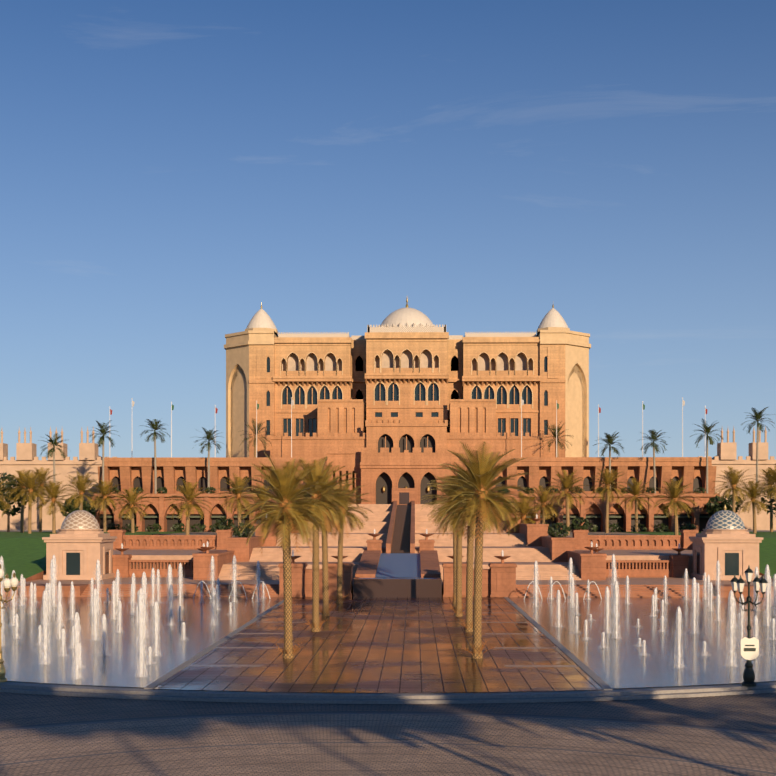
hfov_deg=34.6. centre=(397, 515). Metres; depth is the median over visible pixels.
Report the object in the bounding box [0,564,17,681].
gold lamp post
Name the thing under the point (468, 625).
palm tree
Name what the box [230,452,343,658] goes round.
palm tree
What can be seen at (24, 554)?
lawns
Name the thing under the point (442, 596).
ground sheet
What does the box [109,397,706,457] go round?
flagpoles
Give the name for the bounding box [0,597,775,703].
fountain plaza
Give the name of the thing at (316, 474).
palm tree
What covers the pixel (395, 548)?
terraces and stairs
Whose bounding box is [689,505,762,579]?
pavilion
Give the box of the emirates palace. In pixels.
[224,298,590,503]
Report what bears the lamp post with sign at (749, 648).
on the fountain plaza
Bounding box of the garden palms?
[0,407,775,534]
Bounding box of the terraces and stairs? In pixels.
[1,488,773,597]
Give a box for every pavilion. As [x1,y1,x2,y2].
[42,505,116,579]
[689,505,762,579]
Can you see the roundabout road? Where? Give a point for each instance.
(56, 735)
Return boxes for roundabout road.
[0,692,775,775]
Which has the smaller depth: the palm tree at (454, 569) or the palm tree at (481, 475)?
the palm tree at (481, 475)
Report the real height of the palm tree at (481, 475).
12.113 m
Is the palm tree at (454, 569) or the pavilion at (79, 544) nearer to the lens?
the palm tree at (454, 569)
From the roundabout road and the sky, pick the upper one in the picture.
the sky
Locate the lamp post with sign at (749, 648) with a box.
[730,566,767,686]
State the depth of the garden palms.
206.85 m
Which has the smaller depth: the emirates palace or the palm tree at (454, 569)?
the palm tree at (454, 569)
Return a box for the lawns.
[0,532,775,582]
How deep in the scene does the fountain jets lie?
89.50 m
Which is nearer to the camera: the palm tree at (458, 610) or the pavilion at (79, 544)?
the palm tree at (458, 610)
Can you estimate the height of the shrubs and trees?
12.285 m
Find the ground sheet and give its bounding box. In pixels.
[0,530,775,596]
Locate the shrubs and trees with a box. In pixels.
[0,472,775,536]
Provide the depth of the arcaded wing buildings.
237.88 m
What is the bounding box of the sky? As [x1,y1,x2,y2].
[0,0,775,459]
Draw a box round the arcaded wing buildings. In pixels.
[0,426,775,531]
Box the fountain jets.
[0,554,775,679]

